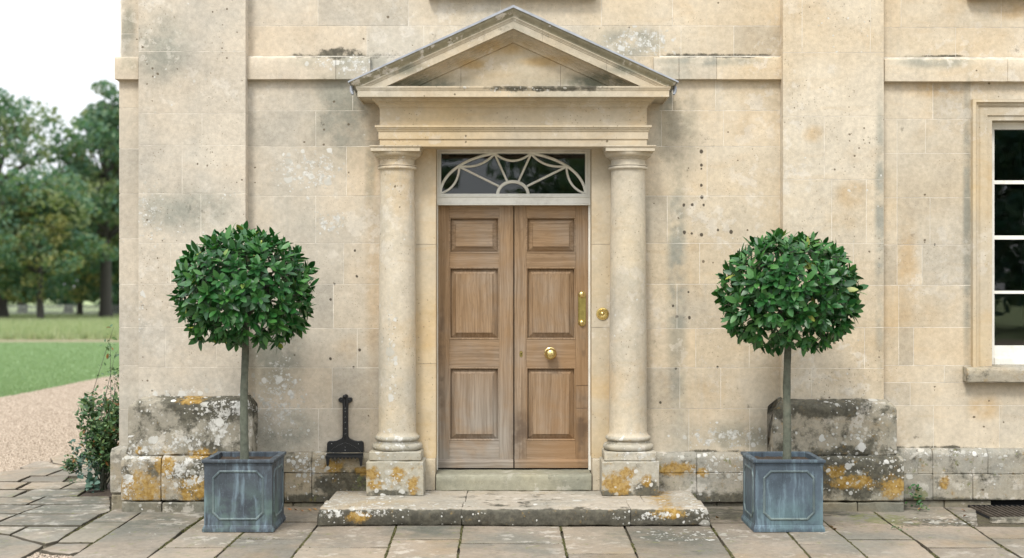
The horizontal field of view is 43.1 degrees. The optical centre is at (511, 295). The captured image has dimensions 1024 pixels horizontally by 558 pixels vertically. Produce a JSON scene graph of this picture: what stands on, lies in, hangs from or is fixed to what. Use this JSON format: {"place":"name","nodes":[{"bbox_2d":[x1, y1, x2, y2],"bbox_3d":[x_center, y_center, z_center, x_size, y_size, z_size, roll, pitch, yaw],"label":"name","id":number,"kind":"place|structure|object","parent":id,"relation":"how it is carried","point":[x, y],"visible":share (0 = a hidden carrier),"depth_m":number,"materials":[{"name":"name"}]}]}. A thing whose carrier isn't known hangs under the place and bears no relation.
{"place":"outdoors","nodes":[
{"label":"outdoors","id":0,"kind":"place"},
{"bbox_2d":[27,552,72,557],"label":"gravel","id":1,"kind":"structure","parent":0,"point":[36,555],"depth_m":8.22,"materials":[{"name":"beige gravel"}]},
{"bbox_2d":[8,299,99,314],"bbox_3d":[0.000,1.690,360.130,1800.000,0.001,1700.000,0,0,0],"label":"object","id":2,"kind":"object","parent":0,"point":[87,302],"depth_m":168.60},
{"bbox_2d":[2,189,76,313],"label":"tree","id":3,"kind":"object","parent":2,"relation":"on","point":[17,303],"depth_m":117.66,"materials":[{"name":"green plant"}]},
{"bbox_2d":[0,87,118,317],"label":"tree","id":4,"kind":"object","parent":2,"relation":"on","point":[57,187],"visible":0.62,"depth_m":82.60,"materials":[{"name":"green plant"}]},
{"bbox_2d":[0,181,118,318],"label":"tree","id":5,"kind":"object","parent":2,"relation":"on","point":[16,259],"visible":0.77,"depth_m":78.98,"materials":[{"name":"green plant"}]},
{"bbox_2d":[8,304,118,315],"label":"park fence","id":6,"kind":"object","parent":2,"relation":"on","point":[55,306],"visible":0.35,"depth_m":104.00,"materials":[{"name":"grey wood"}]},
{"bbox_2d":[43,276,93,311],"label":"tree","id":7,"kind":"object","parent":2,"relation":"on","point":[61,301],"visible":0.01,"depth_m":122.73,"materials":[{"name":"green plant"}]},
{"bbox_2d":[33,222,118,314],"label":"tree","id":8,"kind":"object","parent":2,"relation":"on","point":[82,292],"visible":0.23,"depth_m":95.42,"materials":[{"name":"green plant"}]},
{"bbox_2d":[51,188,118,314],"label":"tree","id":9,"kind":"object","parent":2,"relation":"on","point":[115,294],"visible":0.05,"depth_m":110.58,"materials":[{"name":"green plant"}]},
{"bbox_2d":[54,79,118,317],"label":"tree","id":10,"kind":"object","parent":2,"relation":"on","point":[105,113],"visible":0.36,"depth_m":87.28,"materials":[{"name":"green plant"}]},
{"bbox_2d":[74,165,119,276],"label":"tree","id":11,"kind":"object","parent":2,"relation":"on","point":[112,242],"depth_m":95.93,"materials":[{"name":"green plant"}]},
{"bbox_2d":[0,376,118,471],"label":"gravel","id":12,"kind":"structure","parent":0,"point":[54,442],"depth_m":16.89,"materials":[{"name":"beige gravel"}]},
{"bbox_2d":[0,339,118,342],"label":"track","id":13,"kind":"structure","parent":0,"point":[59,341],"depth_m":48.42,"materials":[{"name":"beige gravel"}]},
{"bbox_2d":[0,313,119,339],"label":"grass","id":14,"kind":"structure","parent":0,"point":[60,326],"depth_m":57.56,"materials":[{"name":"green plant"}]},
{"bbox_2d":[0,341,119,396],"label":"lawn","id":15,"kind":"structure","parent":0,"point":[54,363],"depth_m":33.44,"materials":[{"name":"green plant"}]},
{"bbox_2d":[0,0,119,286],"label":"sky","id":16,"kind":"structure","parent":0,"point":[52,51],"materials":[{"name":"white"}]},
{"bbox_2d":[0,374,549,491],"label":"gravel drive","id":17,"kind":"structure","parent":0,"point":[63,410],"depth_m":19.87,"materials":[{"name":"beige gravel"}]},
{"bbox_2d":[0,454,1023,557],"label":"pavement","id":18,"kind":"structure","parent":0,"point":[45,508],"depth_m":8.82,"materials":[{"name":"stone"}]},
{"bbox_2d":[79,484,111,496],"bbox_3d":[-3.509,1.652,10.979,0.297,0.001,0.850,0,0,-17],"label":"flower bed","id":19,"kind":"object","parent":18,"relation":"on","point":[104,492],"visible":0.5,"depth_m":10.82,"materials":[{"name":"soil"}]},
{"bbox_2d":[60,324,118,492],"bbox_3d":[-3.489,0.955,11.053,0.629,1.496,0.619,0,0,0],"label":"rose bush","id":20,"kind":"object","parent":19,"relation":"on","point":[99,438],"visible":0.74,"depth_m":10.95,"materials":[{"name":"green plant"}]},
{"bbox_2d":[201,451,285,531],"bbox_3d":[-1.899,1.387,9.224,0.502,0.499,0.502,0,0,0],"label":"lead planter","id":21,"kind":"object","parent":18,"relation":"on","point":[243,495],"visible":0.98,"depth_m":8.99,"materials":[{"name":"metal"}]},
{"bbox_2d":[167,221,318,458],"bbox_3d":[-1.907,0.329,9.234,1.068,1.739,1.049,0,0,0],"label":"bay tree","id":22,"kind":"object","parent":21,"relation":"in","point":[245,295],"visible":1,"depth_m":8.96,"materials":[{"name":"green plant"}]},
{"bbox_2d":[317,490,709,525],"bbox_3d":[0.011,1.574,9.654,2.801,0.143,0.902,0,0,0],"label":"door step","id":23,"kind":"object","parent":18,"relation":"on","point":[487,508],"depth_m":9.23,"materials":[{"name":"stone"}]},
{"bbox_2d":[63,509,1012,557],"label":"moss","id":24,"kind":"object","parent":18,"relation":"on","point":[461,531],"visible":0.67,"depth_m":8.72,"materials":[{"name":"green plant"}]},
{"bbox_2d":[110,0,1023,512],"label":"stone house","id":25,"kind":"structure","parent":18,"relation":"on","point":[480,212],"depth_m":10.13,"materials":[{"name":"stone"}]},
{"bbox_2d":[325,394,363,465],"bbox_3d":[-1.294,1.042,10.055,0.293,0.546,0.149,0,0,0],"label":"boot scraper","id":26,"kind":"object","parent":25,"relation":"attached to","point":[345,446],"visible":1,"depth_m":10.09,"materials":[{"name":"black metal"}]},
{"bbox_2d":[438,206,512,467],"bbox_3d":[-0.289,0.329,10.362,0.601,2.092,0.068,0,0,0],"label":"door","id":27,"kind":"structure","parent":25,"relation":"in","point":[475,243],"depth_m":10.35,"materials":[{"name":"brown wood"}]},
{"bbox_2d":[514,206,587,467],"bbox_3d":[0.313,0.329,10.328,0.588,2.093,0.154,0,0,0],"label":"door","id":28,"kind":"structure","parent":25,"relation":"in","point":[551,242],"depth_m":10.35,"materials":[{"name":"brown wood"}]},
{"bbox_2d":[596,307,608,319],"bbox_3d":[0.705,0.142,10.098,0.098,0.098,0.022,0,0,0],"label":"bell push","id":29,"kind":"object","parent":25,"relation":"attached to","point":[602,313],"visible":1,"depth_m":10.10,"materials":[{"name":"gold metal"}]},
{"bbox_2d":[963,99,1023,382],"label":"window","id":30,"kind":"structure","parent":25,"relation":"in","point":[997,125],"depth_m":10.22,"materials":[{"name":"stone"}]},
{"bbox_2d":[741,451,825,531],"bbox_3d":[1.920,1.387,9.224,0.502,0.499,0.502,0,0,0],"label":"lead planter","id":31,"kind":"object","parent":18,"relation":"on","point":[780,494],"visible":0.99,"depth_m":8.99,"materials":[{"name":"metal"}]},
{"bbox_2d":[711,228,868,458],"bbox_3d":[1.967,0.353,9.215,1.090,1.692,1.029,0,0,0],"label":"bay tree","id":32,"kind":"object","parent":31,"relation":"in","point":[777,282],"visible":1,"depth_m":8.95,"materials":[{"name":"green plant"}]},
{"bbox_2d":[905,484,922,505],"bbox_3d":[3.108,1.545,10.031,0.158,0.182,0.143,0,0,0],"label":"weed","id":33,"kind":"object","parent":18,"relation":"on","point":[917,485],"visible":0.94,"depth_m":10.02,"materials":[{"name":"green plant"}]},
{"bbox_2d":[968,505,1023,523],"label":"drain grate","id":34,"kind":"object","parent":18,"relation":"on","point":[1005,514],"visible":0.99,"depth_m":9.77,"materials":[{"name":"metal"}]}
]}

